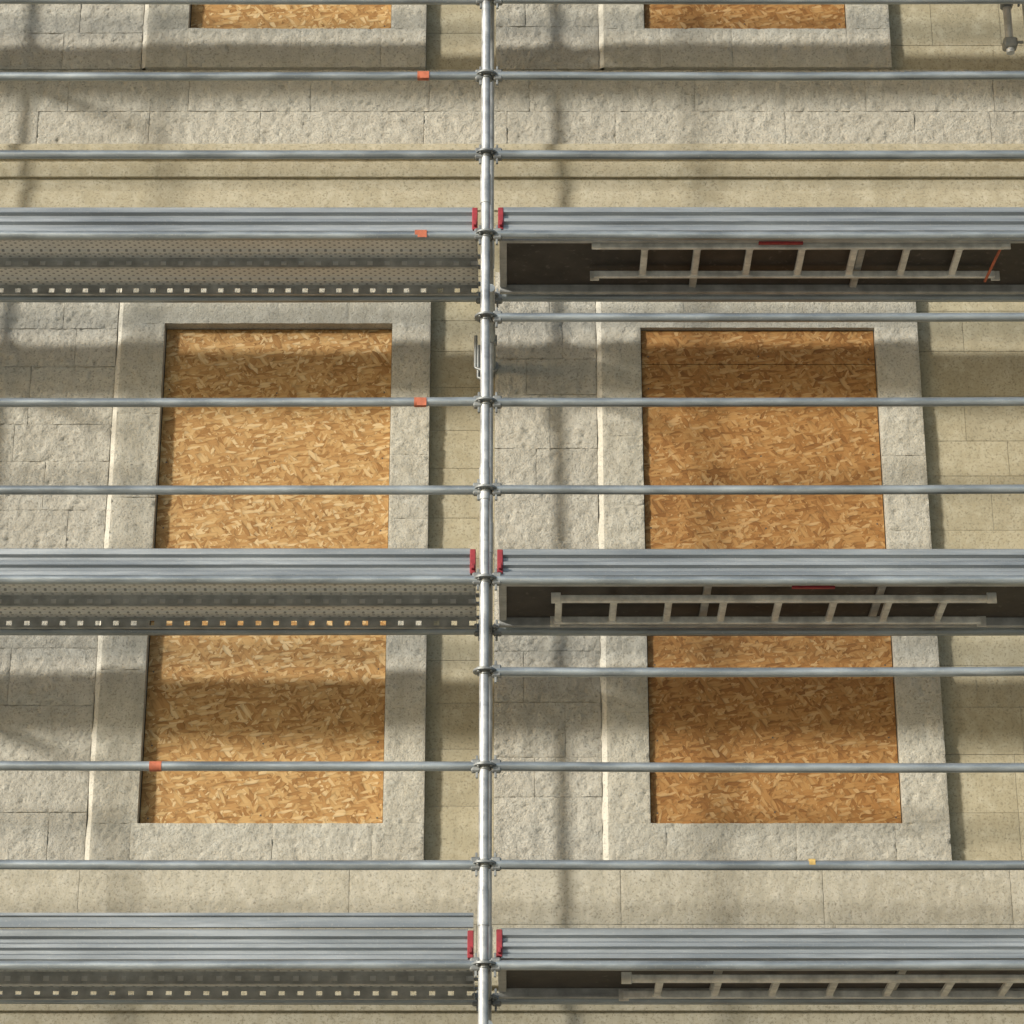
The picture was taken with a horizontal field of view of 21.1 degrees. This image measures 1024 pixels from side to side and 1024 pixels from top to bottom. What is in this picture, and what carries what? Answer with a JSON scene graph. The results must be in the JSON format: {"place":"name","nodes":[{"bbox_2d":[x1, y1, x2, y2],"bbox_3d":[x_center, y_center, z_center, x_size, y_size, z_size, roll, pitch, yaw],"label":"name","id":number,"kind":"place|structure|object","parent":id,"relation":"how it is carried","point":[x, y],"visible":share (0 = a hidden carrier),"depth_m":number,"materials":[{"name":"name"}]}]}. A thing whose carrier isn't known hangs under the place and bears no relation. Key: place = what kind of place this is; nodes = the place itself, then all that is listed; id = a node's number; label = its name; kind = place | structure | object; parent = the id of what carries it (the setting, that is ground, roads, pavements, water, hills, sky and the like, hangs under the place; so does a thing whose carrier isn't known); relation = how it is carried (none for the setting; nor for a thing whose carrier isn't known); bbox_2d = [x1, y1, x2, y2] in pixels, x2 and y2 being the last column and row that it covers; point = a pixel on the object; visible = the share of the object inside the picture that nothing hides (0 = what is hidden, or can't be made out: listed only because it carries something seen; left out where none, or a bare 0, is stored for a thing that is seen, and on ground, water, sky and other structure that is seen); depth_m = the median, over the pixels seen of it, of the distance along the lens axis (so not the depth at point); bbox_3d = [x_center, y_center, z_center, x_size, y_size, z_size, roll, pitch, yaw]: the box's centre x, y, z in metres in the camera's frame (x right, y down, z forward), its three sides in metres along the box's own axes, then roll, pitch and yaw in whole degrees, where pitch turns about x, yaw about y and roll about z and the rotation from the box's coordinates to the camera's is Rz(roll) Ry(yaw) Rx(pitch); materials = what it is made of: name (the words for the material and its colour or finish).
{"place":"outdoors","nodes":[
{"label":"outdoors","id":0,"kind":"place"},
{"label":"ground","id":1,"kind":"structure","parent":0,"visible":0},
{"bbox_2d":[0,0,1023,1023],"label":"scaffolding","id":2,"kind":"object","parent":1,"relation":"on","point":[549,255],"visible":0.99,"depth_m":14.37,"materials":[{"name":"metal"}]},
{"bbox_2d":[550,592,996,626],"bbox_3d":[1.352,0.510,14.366,2.300,0.060,0.346,0,-23,0],"label":"ladder","id":3,"kind":"object","parent":2,"relation":"attached to","point":[558,599],"visible":1,"depth_m":14.32,"materials":[{"name":"metal"}]},
{"bbox_2d":[590,243,1010,280],"bbox_3d":[1.567,-1.380,15.083,2.270,0.060,0.366,0,-23,0],"label":"ladder","id":4,"kind":"object","parent":2,"relation":"attached to","point":[797,272],"visible":1,"depth_m":15.07,"materials":[{"name":"metal"}]},
{"bbox_2d":[619,972,1023,1000],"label":"ladder","id":5,"kind":"object","parent":2,"relation":"attached to","point":[887,992],"visible":1,"depth_m":13.51,"materials":[{"name":"metal"}]},
{"bbox_2d":[0,869,1023,956],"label":"dressed wall","id":6,"kind":"structure","parent":1,"relation":"on","point":[760,896],"depth_m":14.52,"materials":[{"name":"stone"}]},
{"bbox_2d":[0,4,1023,859],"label":"rough ashlar wall","id":7,"kind":"structure","parent":6,"relation":"on","point":[562,810],"depth_m":15.84,"materials":[{"name":"stone"}]},
{"bbox_2d":[84,4,608,859],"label":"mortar fillets","id":8,"kind":"object","parent":7,"relation":"attached to","point":[600,544],"visible":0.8,"depth_m":15.35,"materials":[{"name":"beige concrete"}]},
{"bbox_2d":[0,4,1023,952],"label":"mortar joints","id":9,"kind":"object","parent":7,"relation":"attached to","point":[494,586],"visible":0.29,"depth_m":15.34,"materials":[{"name":"grey concrete"}]},
{"bbox_2d":[89,4,951,860],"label":"window surrounds","id":10,"kind":"object","parent":7,"relation":"attached to","point":[119,830],"visible":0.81,"depth_m":15.42,"materials":[{"name":"stone"}]},
{"bbox_2d":[140,4,391,823],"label":"osb window boards","id":11,"kind":"object","parent":10,"relation":"attached to","point":[230,698],"visible":0.89,"depth_m":15.37,"materials":[{"name":"brown wood"}]},
{"bbox_2d":[641,4,900,823],"bbox_3d":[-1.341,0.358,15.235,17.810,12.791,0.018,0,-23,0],"label":"boarded window","id":12,"kind":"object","parent":10,"relation":"attached to","point":[747,719],"visible":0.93,"depth_m":15.34,"materials":[{"name":"brown wood"}]},
{"bbox_2d":[424,4,1023,859],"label":"smooth wall","id":13,"kind":"structure","parent":6,"relation":"on","point":[984,722],"depth_m":15.51,"materials":[{"name":"beige stone"}]},
{"bbox_2d":[0,143,1023,1023],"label":"string courses and cornice","id":14,"kind":"object","parent":13,"relation":"attached to","point":[516,181],"visible":0.52,"depth_m":16.24,"materials":[{"name":"stone"}]}
]}

